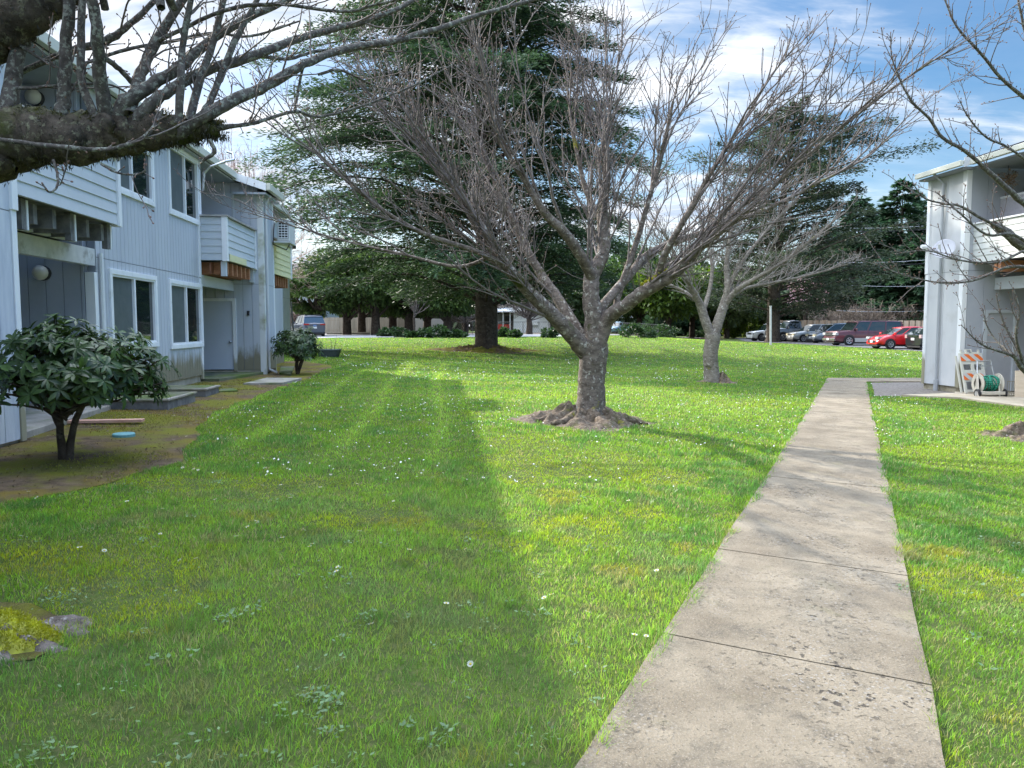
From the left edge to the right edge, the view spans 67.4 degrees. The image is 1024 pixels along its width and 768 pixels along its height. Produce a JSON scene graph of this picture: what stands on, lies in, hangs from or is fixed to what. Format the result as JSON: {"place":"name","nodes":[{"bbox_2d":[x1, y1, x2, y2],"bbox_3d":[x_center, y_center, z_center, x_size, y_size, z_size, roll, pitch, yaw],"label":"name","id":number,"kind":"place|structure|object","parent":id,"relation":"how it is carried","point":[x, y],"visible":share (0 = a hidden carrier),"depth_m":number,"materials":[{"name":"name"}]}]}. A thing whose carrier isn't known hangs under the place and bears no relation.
{"place":"outdoors","nodes":[
{"label":"outdoors","id":0,"kind":"place"},
{"bbox_2d":[290,263,338,331],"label":"grey house","id":1,"kind":"structure","parent":0,"point":[331,315],"depth_m":94.87,"materials":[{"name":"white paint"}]},
{"bbox_2d":[316,334,699,338],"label":"parking lot","id":2,"kind":"structure","parent":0,"point":[360,335],"depth_m":66.66,"materials":[{"name":"grey asphalt"}]},
{"bbox_2d":[291,314,324,335],"bbox_3d":[-17.252,-4.941,64.939,2.128,1.855,4.830,-2,5,-28],"label":"blue grey suv","id":3,"kind":"object","parent":2,"relation":"on","point":[311,320],"visible":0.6,"depth_m":63.12,"materials":[{"name":"blue paint"}]},
{"bbox_2d":[452,322,550,333],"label":"chain link fence","id":4,"kind":"object","parent":2,"relation":"on","point":[505,326],"visible":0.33,"depth_m":78.77,"materials":[{"name":"grey metal"}]},
{"bbox_2d":[0,330,1023,767],"bbox_3d":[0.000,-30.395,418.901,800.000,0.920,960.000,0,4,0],"label":"lawn","id":5,"kind":"structure","parent":0,"point":[404,686],"depth_m":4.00,"materials":[{"name":"green plant"}]},
{"bbox_2d":[0,602,55,661],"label":"soil patch","id":6,"kind":"object","parent":5,"relation":"on","point":[36,611],"visible":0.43,"depth_m":3.80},
{"bbox_2d":[0,32,292,446],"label":"apartment building","id":7,"kind":"structure","parent":5,"relation":"on","point":[191,283],"depth_m":14.76,"materials":[{"name":"grey wood"}]},
{"bbox_2d":[108,268,159,348],"bbox_3d":[-6.901,-1.344,14.029,0.095,1.374,2.128,0,4,-5],"label":"window","id":8,"kind":"structure","parent":7,"relation":"in","point":[133,297],"depth_m":14.00,"materials":[{"name":"glass"}]},
{"bbox_2d":[120,151,155,206],"bbox_3d":[-6.907,-3.907,13.902,0.095,1.076,2.087,0,4,-5],"label":"window","id":9,"kind":"structure","parent":7,"relation":"in","point":[145,185],"depth_m":14.36,"materials":[{"name":"white glass"}]},
{"bbox_2d":[167,145,201,225],"bbox_3d":[-7.157,-4.324,16.756,0.095,1.489,2.049,0,4,-5],"label":"window","id":10,"kind":"structure","parent":7,"relation":"in","point":[181,197],"depth_m":16.66,"materials":[{"name":"white glass"}]},
{"bbox_2d":[168,279,203,348],"bbox_3d":[-7.145,-1.516,16.831,0.095,1.444,2.127,0,4,-5],"label":"window","id":11,"kind":"structure","parent":7,"relation":"in","point":[185,304],"depth_m":16.78,"materials":[{"name":"white paint"}]},
{"bbox_2d":[201,193,231,216],"bbox_3d":[-8.409,-4.100,20.359,1.928,1.903,0.025,0,4,-5],"label":"upper door","id":12,"kind":"structure","parent":7,"relation":"in","point":[208,205],"depth_m":20.35,"materials":[{"name":"grey paint"}]},
{"bbox_2d":[203,298,237,370],"bbox_3d":[-8.016,-1.327,20.593,1.228,1.942,0.135,0,4,-5],"label":"door","id":13,"kind":"structure","parent":7,"relation":"in","point":[219,314],"depth_m":20.62,"materials":[{"name":"grey paint"}]},
{"bbox_2d":[272,219,295,249],"bbox_3d":[-6.535,-4.248,22.021,0.490,0.832,0.894,0,4,-5],"label":"air conditioner","id":14,"kind":"object","parent":7,"relation":"attached to","point":[285,235],"visible":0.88,"depth_m":21.65,"materials":[{"name":"white metal"}]},
{"bbox_2d":[0,361,332,502],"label":"soil bed","id":15,"kind":"object","parent":5,"relation":"on","point":[41,443],"visible":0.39,"depth_m":8.57,"materials":[{"name":"brown soil"}]},
{"bbox_2d":[25,403,110,437],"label":"patio slab","id":16,"kind":"structure","parent":15,"relation":"on","point":[38,421],"depth_m":10.49,"materials":[{"name":"concrete"}]},
{"bbox_2d":[0,313,181,459],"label":"rhododendron","id":17,"kind":"object","parent":15,"relation":"on","point":[62,376],"visible":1,"depth_m":7.41,"materials":[{"name":"green plant"}]},
{"bbox_2d":[67,418,144,423],"bbox_3d":[-5.733,0.506,10.430,1.364,0.038,0.140,-1,4,-9],"label":"wooden plank","id":18,"kind":"object","parent":15,"relation":"on","point":[109,420],"visible":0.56,"depth_m":10.43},
{"bbox_2d":[112,432,134,437],"bbox_3d":[-4.760,0.648,9.414,0.260,0.098,0.260,0,4,0],"label":"round lid","id":19,"kind":"object","parent":15,"relation":"on","point":[123,434],"visible":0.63,"depth_m":9.33,"materials":[{"name":"teal plastic"}]},
{"bbox_2d":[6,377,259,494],"bbox_3d":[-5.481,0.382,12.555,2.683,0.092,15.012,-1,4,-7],"label":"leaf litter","id":20,"kind":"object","parent":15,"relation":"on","point":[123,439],"visible":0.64,"depth_m":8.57,"materials":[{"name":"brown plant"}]},
{"bbox_2d":[101,392,196,409],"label":"concrete step","id":21,"kind":"structure","parent":15,"relation":"on","point":[175,400],"depth_m":12.19,"materials":[{"name":"grey concrete"}]},
{"bbox_2d":[144,385,220,396],"bbox_3d":[-6.342,0.230,14.776,1.186,0.354,0.897,0,4,-5],"label":"patio slab","id":22,"kind":"object","parent":15,"relation":"on","point":[204,390],"depth_m":14.52,"materials":[{"name":"grey concrete"}]},
{"bbox_2d":[201,372,262,380],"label":"patio slab","id":23,"kind":"structure","parent":15,"relation":"on","point":[216,376],"depth_m":19.42,"materials":[{"name":"concrete"}]},
{"bbox_2d":[243,378,301,384],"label":"stepping slab","id":24,"kind":"structure","parent":15,"relation":"on","point":[273,381],"depth_m":17.80,"materials":[{"name":"concrete"}]},
{"bbox_2d":[279,366,293,375],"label":"stepping slab","id":25,"kind":"structure","parent":15,"relation":"on","point":[286,370],"depth_m":21.71,"materials":[{"name":"concrete"}]},
{"bbox_2d":[270,326,324,373],"bbox_3d":[-5.912,-0.903,21.110,1.402,1.382,1.430,1,5,17],"label":"rhododendron","id":26,"kind":"object","parent":15,"relation":"on","point":[300,345],"visible":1,"depth_m":20.72,"materials":[{"name":"green plant"}]},
{"bbox_2d":[200,115,329,295],"bbox_3d":[-15.851,-8.914,45.555,10.590,13.909,11.069,0,4,0],"label":"bare tree","id":27,"kind":"object","parent":5,"relation":"on","point":[234,163],"visible":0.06,"depth_m":45.04,"materials":[{"name":"brown plant"}]},
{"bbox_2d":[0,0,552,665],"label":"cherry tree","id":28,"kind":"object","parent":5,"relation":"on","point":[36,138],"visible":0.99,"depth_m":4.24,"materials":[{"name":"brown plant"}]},
{"bbox_2d":[283,246,295,341],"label":"apartment building","id":29,"kind":"structure","parent":5,"relation":"on","point":[287,304],"depth_m":36.43,"materials":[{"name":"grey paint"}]},
{"bbox_2d":[290,268,351,334],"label":"evergreen tree","id":30,"kind":"object","parent":5,"relation":"on","point":[320,306],"visible":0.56,"depth_m":68.35,"materials":[{"name":"green plant"}]},
{"bbox_2d":[315,334,341,356],"bbox_3d":[-7.767,-1.643,32.366,1.043,0.993,0.660,0,4,0],"label":"planter tub","id":31,"kind":"object","parent":5,"relation":"on","point":[334,352],"visible":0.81,"depth_m":32.13,"materials":[{"name":"black plastic"}]},
{"bbox_2d":[297,247,381,334],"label":"evergreen tree","id":32,"kind":"object","parent":5,"relation":"on","point":[346,327],"visible":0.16,"depth_m":70.28,"materials":[{"name":"green plant"}]},
{"bbox_2d":[346,254,380,331],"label":"evergreen tree","id":33,"kind":"object","parent":5,"relation":"on","point":[361,326],"visible":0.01,"depth_m":75.44,"materials":[{"name":"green plant"}]},
{"bbox_2d":[323,241,413,334],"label":"evergreen tree","id":34,"kind":"object","parent":5,"relation":"on","point":[372,303],"visible":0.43,"depth_m":68.27,"materials":[{"name":"green plant"}]},
{"bbox_2d":[376,327,391,335],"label":"clipped bush","id":35,"kind":"object","parent":5,"relation":"on","point":[385,331],"visible":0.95,"depth_m":62.90,"materials":[{"name":"green plant"}]},
{"bbox_2d":[370,310,419,327],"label":"evergreen tree","id":36,"kind":"object","parent":5,"relation":"on","point":[392,321],"depth_m":76.43,"materials":[{"name":"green plant"}]},
{"bbox_2d":[391,326,408,336],"bbox_3d":[-8.873,-4.089,61.619,1.583,1.114,1.662,0,4,0],"label":"clipped bush","id":37,"kind":"object","parent":5,"relation":"on","point":[397,333],"visible":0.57,"depth_m":61.29,"materials":[{"name":"green plant"}]},
{"bbox_2d":[378,267,434,330],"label":"evergreen tree","id":38,"kind":"object","parent":5,"relation":"on","point":[400,310],"visible":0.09,"depth_m":72.41,"materials":[{"name":"green plant"}]},
{"bbox_2d":[403,330,418,337],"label":"clipped bush","id":39,"kind":"object","parent":5,"relation":"on","point":[410,334],"visible":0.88,"depth_m":59.99,"materials":[{"name":"green plant"}]},
{"bbox_2d":[402,285,428,329],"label":"bare tree","id":40,"kind":"object","parent":5,"relation":"on","point":[414,307],"visible":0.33,"depth_m":68.04,"materials":[{"name":"brown plant"}]},
{"bbox_2d":[416,326,436,337],"bbox_3d":[-6.594,-3.982,60.222,1.570,1.188,1.977,4,6,44],"label":"clipped bush","id":41,"kind":"object","parent":5,"relation":"on","point":[427,332],"visible":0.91,"depth_m":59.91,"materials":[{"name":"green plant"}]},
{"bbox_2d":[420,307,434,327],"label":"evergreen tree","id":42,"kind":"object","parent":5,"relation":"on","point":[426,322],"visible":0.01,"depth_m":77.43,"materials":[{"name":"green plant"}]},
{"bbox_2d":[403,266,475,334],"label":"evergreen tree","id":43,"kind":"object","parent":5,"relation":"on","point":[437,307],"visible":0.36,"depth_m":69.48,"materials":[{"name":"green plant"}]},
{"bbox_2d":[437,328,451,337],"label":"clipped bush","id":44,"kind":"object","parent":5,"relation":"on","point":[442,333],"visible":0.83,"depth_m":60.06,"materials":[{"name":"green plant"}]},
{"bbox_2d":[234,0,677,354],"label":"cedar tree","id":45,"kind":"object","parent":5,"relation":"on","point":[538,61],"visible":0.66,"depth_m":37.55,"materials":[{"name":"green plant"}]},
{"bbox_2d":[449,328,468,337],"bbox_3d":[-4.203,-3.885,60.312,1.762,1.015,1.743,0,4,0],"label":"clipped bush","id":46,"kind":"object","parent":5,"relation":"on","point":[457,333],"visible":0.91,"depth_m":59.80,"materials":[{"name":"green plant"}]},
{"bbox_2d":[436,283,505,333],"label":"tree","id":47,"kind":"object","parent":5,"relation":"on","point":[465,321],"visible":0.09,"depth_m":76.92,"materials":[{"name":"brown plant"}]},
{"bbox_2d":[339,303,658,333],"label":"woods","id":48,"kind":"object","parent":5,"relation":"on","point":[581,322],"depth_m":128.68,"materials":[{"name":"green plant"}]},
{"bbox_2d":[498,326,510,336],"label":"clipped bush","id":49,"kind":"object","parent":5,"relation":"on","point":[502,331],"visible":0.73,"depth_m":61.24,"materials":[{"name":"green plant"}]},
{"bbox_2d":[2,397,1023,767],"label":"clover","id":50,"kind":"object","parent":5,"relation":"on","point":[322,701],"visible":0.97,"depth_m":3.05,"materials":[{"name":"green plant"}]},
{"bbox_2d":[505,329,522,337],"bbox_3d":[0.184,-3.889,60.262,1.388,0.990,1.526,-2,5,-30],"label":"clipped bush","id":51,"kind":"object","parent":5,"relation":"on","point":[515,333],"visible":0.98,"depth_m":59.91,"materials":[{"name":"green plant"}]},
{"bbox_2d":[497,304,550,332],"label":"white house","id":52,"kind":"structure","parent":5,"relation":"on","point":[503,318],"depth_m":95.74,"materials":[{"name":"grey"}]},
{"bbox_2d":[325,333,743,339],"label":"bark verge","id":53,"kind":"structure","parent":5,"relation":"on","point":[626,334],"depth_m":83.79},
{"bbox_2d":[324,317,404,332],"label":"board fence","id":54,"kind":"object","parent":53,"relation":"on","point":[338,326],"visible":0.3,"depth_m":82.23,"materials":[{"name":"brown wood"}]},
{"bbox_2d":[415,318,442,332],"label":"board fence","id":55,"kind":"object","parent":53,"relation":"on","point":[418,323],"visible":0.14,"depth_m":82.22,"materials":[{"name":"brown wood"}]},
{"bbox_2d":[498,286,574,333],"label":"bare tree","id":56,"kind":"object","parent":5,"relation":"on","point":[528,314],"visible":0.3,"depth_m":76.44,"materials":[{"name":"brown plant"}]},
{"bbox_2d":[540,327,559,337],"bbox_3d":[2.978,-3.977,60.153,1.593,1.084,1.758,0,4,0],"label":"clipped bush","id":57,"kind":"object","parent":5,"relation":"on","point":[552,332],"visible":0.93,"depth_m":59.88,"materials":[{"name":"green plant"}]},
{"bbox_2d":[527,253,615,319],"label":"background tree","id":58,"kind":"object","parent":5,"relation":"on","point":[572,301],"visible":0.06,"depth_m":92.00,"materials":[{"name":"green plant"}]},
{"bbox_2d":[569,251,622,321],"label":"background tree","id":59,"kind":"object","parent":5,"relation":"on","point":[580,313],"visible":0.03,"depth_m":95.37,"materials":[{"name":"green plant"}]},
{"bbox_2d":[174,0,1023,432],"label":"cherry tree","id":60,"kind":"object","parent":5,"relation":"on","point":[588,408],"visible":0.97,"depth_m":11.36,"materials":[{"name":"brown plant"}]},
{"bbox_2d":[211,344,1010,483],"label":"daisies","id":61,"kind":"object","parent":5,"relation":"on","point":[569,381],"visible":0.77,"depth_m":15.28,"materials":[{"name":"white plant"}]},
{"bbox_2d":[615,322,645,337],"bbox_3d":[9.524,-4.227,60.643,2.508,1.424,2.162,-1,5,-18],"label":"clipped bush","id":62,"kind":"object","parent":5,"relation":"on","point":[634,327],"visible":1,"depth_m":60.25,"materials":[{"name":"green plant"}]},
{"bbox_2d":[599,244,677,334],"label":"background tree","id":63,"kind":"object","parent":5,"relation":"on","point":[619,271],"visible":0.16,"depth_m":88.20,"materials":[{"name":"green plant"}]},
{"bbox_2d":[635,326,657,337],"bbox_3d":[10.835,-4.058,61.861,2.019,1.237,1.876,0,4,0],"label":"clipped bush","id":64,"kind":"object","parent":5,"relation":"on","point":[651,332],"visible":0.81,"depth_m":61.64,"materials":[{"name":"green plant"}]},
{"bbox_2d":[655,323,680,337],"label":"clipped bush","id":65,"kind":"object","parent":5,"relation":"on","point":[673,331],"visible":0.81,"depth_m":68.24,"materials":[{"name":"green plant"}]},
{"bbox_2d":[623,260,718,336],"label":"background tree","id":66,"kind":"object","parent":5,"relation":"on","point":[669,308],"visible":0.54,"depth_m":83.28,"materials":[{"name":"green plant"}]},
{"bbox_2d":[635,312,743,335],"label":"woods","id":67,"kind":"object","parent":5,"relation":"on","point":[684,325],"visible":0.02,"depth_m":113.20,"materials":[{"name":"green plant"}]},
{"bbox_2d":[660,256,734,337],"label":"background tree","id":68,"kind":"object","parent":5,"relation":"on","point":[692,320],"visible":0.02,"depth_m":92.44,"materials":[{"name":"green plant"}]},
{"bbox_2d":[721,326,739,337],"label":"arborvitae","id":69,"kind":"object","parent":5,"relation":"on","point":[734,332],"visible":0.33,"depth_m":93.41,"materials":[{"name":"green plant"}]},
{"bbox_2d":[690,261,782,337],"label":"background tree","id":70,"kind":"object","parent":5,"relation":"on","point":[730,317],"visible":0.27,"depth_m":89.85,"materials":[{"name":"green plant"}]},
{"bbox_2d":[624,163,872,383],"bbox_3d":[7.233,-3.222,22.460,7.790,6.644,3.534,0,4,0],"label":"cherry tree","id":71,"kind":"object","parent":5,"relation":"on","point":[711,373],"visible":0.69,"depth_m":22.55,"materials":[{"name":"grey plant"}]},
{"bbox_2d":[737,312,759,337],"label":"arborvitae","id":72,"kind":"object","parent":5,"relation":"on","point":[743,329],"visible":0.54,"depth_m":93.29,"materials":[{"name":"green plant"}]},
{"bbox_2d":[574,380,945,767],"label":"footpath","id":73,"kind":"structure","parent":5,"relation":"on","point":[793,645],"depth_m":3.67,"materials":[{"name":"concrete"}]},
{"bbox_2d":[737,264,806,323],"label":"background tree","id":74,"kind":"object","parent":5,"relation":"on","point":[761,313],"visible":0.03,"depth_m":96.72,"materials":[{"name":"green plant"}]},
{"bbox_2d":[763,252,828,320],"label":"fir tree","id":75,"kind":"object","parent":5,"relation":"on","point":[792,317],"visible":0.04,"depth_m":96.82,"materials":[{"name":"green plant"}]},
{"bbox_2d":[787,278,828,319],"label":"blossom tree","id":76,"kind":"object","parent":5,"relation":"on","point":[805,317],"visible":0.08,"depth_m":87.51,"materials":[{"name":"pink plant"}]},
{"bbox_2d":[679,92,949,341],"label":"pine tree","id":77,"kind":"object","parent":5,"relation":"on","point":[833,190],"visible":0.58,"depth_m":67.23,"materials":[{"name":"green plant"}]},
{"bbox_2d":[785,232,854,319],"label":"fir tree","id":78,"kind":"object","parent":5,"relation":"on","point":[813,255],"visible":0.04,"depth_m":96.08,"materials":[{"name":"green plant"}]},
{"bbox_2d":[808,195,908,320],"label":"fir tree","id":79,"kind":"object","parent":5,"relation":"on","point":[859,202],"visible":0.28,"depth_m":89.55,"materials":[{"name":"green plant"}]},
{"bbox_2d":[805,296,923,326],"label":"bramble thicket","id":80,"kind":"object","parent":5,"relation":"on","point":[867,316],"visible":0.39,"depth_m":82.56,"materials":[{"name":"plant"}]},
{"bbox_2d":[829,176,927,319],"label":"fir tree","id":81,"kind":"object","parent":5,"relation":"on","point":[907,210],"visible":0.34,"depth_m":87.92,"materials":[{"name":"green plant"}]},
{"bbox_2d":[863,233,927,325],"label":"fir tree","id":82,"kind":"object","parent":5,"relation":"on","point":[900,292],"visible":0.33,"depth_m":84.04,"materials":[{"name":"green plant"}]},
{"bbox_2d":[872,382,954,395],"bbox_3d":[11.218,0.108,21.396,2.135,0.035,6.702,2,5,24],"label":"gravel bed","id":83,"kind":"object","parent":5,"relation":"on","point":[894,388],"visible":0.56,"depth_m":20.86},
{"bbox_2d":[838,0,1023,441],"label":"cherry tree","id":84,"kind":"object","parent":5,"relation":"on","point":[1014,431],"visible":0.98,"depth_m":10.23,"materials":[{"name":"brown plant"}]},
{"bbox_2d":[901,391,1023,407],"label":"patio slab","id":85,"kind":"structure","parent":5,"relation":"on","point":[1005,400],"depth_m":18.19,"materials":[{"name":"beige concrete"}]},
{"bbox_2d":[954,349,985,392],"bbox_3d":[11.641,-0.333,19.454,0.615,1.087,0.493,0,4,-5],"label":"traffic barricade","id":86,"kind":"object","parent":85,"relation":"on","point":[971,358],"visible":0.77,"depth_m":19.43,"materials":[{"name":"white plastic"}]},
{"bbox_2d":[971,360,1007,395],"bbox_3d":[11.562,-0.124,18.677,0.726,0.915,0.509,0,4,0],"label":"hose reel cart","id":87,"kind":"object","parent":85,"relation":"on","point":[993,384],"visible":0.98,"depth_m":18.55,"materials":[{"name":"beige plastic"}]},
{"bbox_2d":[1015,370,1023,396],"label":"plywood sheet","id":88,"kind":"object","parent":85,"relation":"on","point":[1019,383],"visible":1,"depth_m":18.50,"materials":[{"name":"beige wood"}]},
{"bbox_2d":[915,141,1023,391],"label":"apartment building","id":89,"kind":"structure","parent":5,"relation":"on","point":[945,339],"depth_m":19.72,"materials":[{"name":"grey paint"}]},
{"bbox_2d":[932,239,957,258],"bbox_3d":[11.155,-3.478,19.747,0.644,0.520,0.496,0,4,0],"label":"satellite dish","id":90,"kind":"object","parent":89,"relation":"attached to","point":[938,246],"visible":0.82,"depth_m":19.77,"materials":[{"name":"metal"}]},
{"bbox_2d":[982,310,1018,390],"bbox_3d":[12.541,-0.860,19.790,0.933,2.089,0.085,0,4,-5],"label":"door","id":91,"kind":"structure","parent":89,"relation":"in","point":[1005,366],"depth_m":19.77,"materials":[{"name":"grey paint"}]},
{"bbox_2d":[996,165,1018,188],"bbox_3d":[12.174,-5.074,18.822,0.496,0.616,0.498,0,4,0],"label":"hanging basket","id":92,"kind":"object","parent":89,"relation":"hanging from","point":[1010,179],"visible":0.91,"depth_m":18.80,"materials":[{"name":"brown plant"}]},
{"bbox_2d":[999,192,1023,217],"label":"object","id":93,"kind":"object","parent":89,"relation":"on","point":[1012,207],"visible":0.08,"depth_m":19.13,"materials":[{"name":"white paint"}]},
{"bbox_2d":[46,0,1023,326],"label":"sky","id":94,"kind":"structure","parent":0,"point":[742,54],"materials":[{"name":"blue"}]},
{"bbox_2d":[735,338,921,350],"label":"parking lot","id":95,"kind":"structure","parent":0,"point":[862,345],"depth_m":60.94,"materials":[{"name":"grey asphalt"}]},
{"bbox_2d":[746,323,790,340],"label":"white suv","id":96,"kind":"object","parent":95,"relation":"on","point":[755,335],"visible":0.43,"depth_m":74.79,"materials":[{"name":"grey paint"}]},
{"bbox_2d":[763,320,819,341],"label":"pickup truck","id":97,"kind":"object","parent":95,"relation":"on","point":[790,326],"visible":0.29,"depth_m":72.31,"materials":[{"name":"grey paint"}]},
{"bbox_2d":[786,324,825,341],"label":"silver suv","id":98,"kind":"object","parent":95,"relation":"on","point":[800,334],"visible":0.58,"depth_m":70.02,"materials":[{"name":"grey paint"}]},
{"bbox_2d":[806,323,845,342],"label":"grey minivan","id":99,"kind":"object","parent":95,"relation":"on","point":[816,336],"visible":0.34,"depth_m":65.85,"materials":[{"name":"grey paint"}]},
{"bbox_2d":[780,320,922,327],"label":"board fence","id":100,"kind":"object","parent":95,"relation":"on","point":[905,323],"visible":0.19,"depth_m":76.72,"materials":[{"name":"brown wood"}]},
{"bbox_2d":[822,321,902,345],"bbox_3d":[26.971,-3.926,58.913,5.675,2.017,2.241,0,4,-4],"label":"maroon suv","id":101,"kind":"object","parent":95,"relation":"on","point":[850,333],"visible":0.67,"depth_m":57.99,"materials":[{"name":"red paint"}]},
{"bbox_2d":[866,326,918,348],"bbox_3d":[26.237,-3.116,51.827,4.115,1.546,1.948,0,4,-4],"label":"red hatchback","id":102,"kind":"object","parent":95,"relation":"on","point":[892,338],"visible":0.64,"depth_m":51.06,"materials":[{"name":"red paint"}]},
{"bbox_2d":[905,327,922,348],"bbox_3d":[28.074,-2.958,49.906,4.515,1.566,1.966,-1,4,-9],"label":"dark hatchback","id":103,"kind":"object","parent":95,"relation":"on","point":[914,339],"visible":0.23,"depth_m":49.61,"materials":[{"name":"grey paint"}]},
{"bbox_2d":[826,378,920,382],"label":"cross path","id":104,"kind":"structure","parent":0,"point":[879,380],"depth_m":24.38,"materials":[{"name":"concrete"}]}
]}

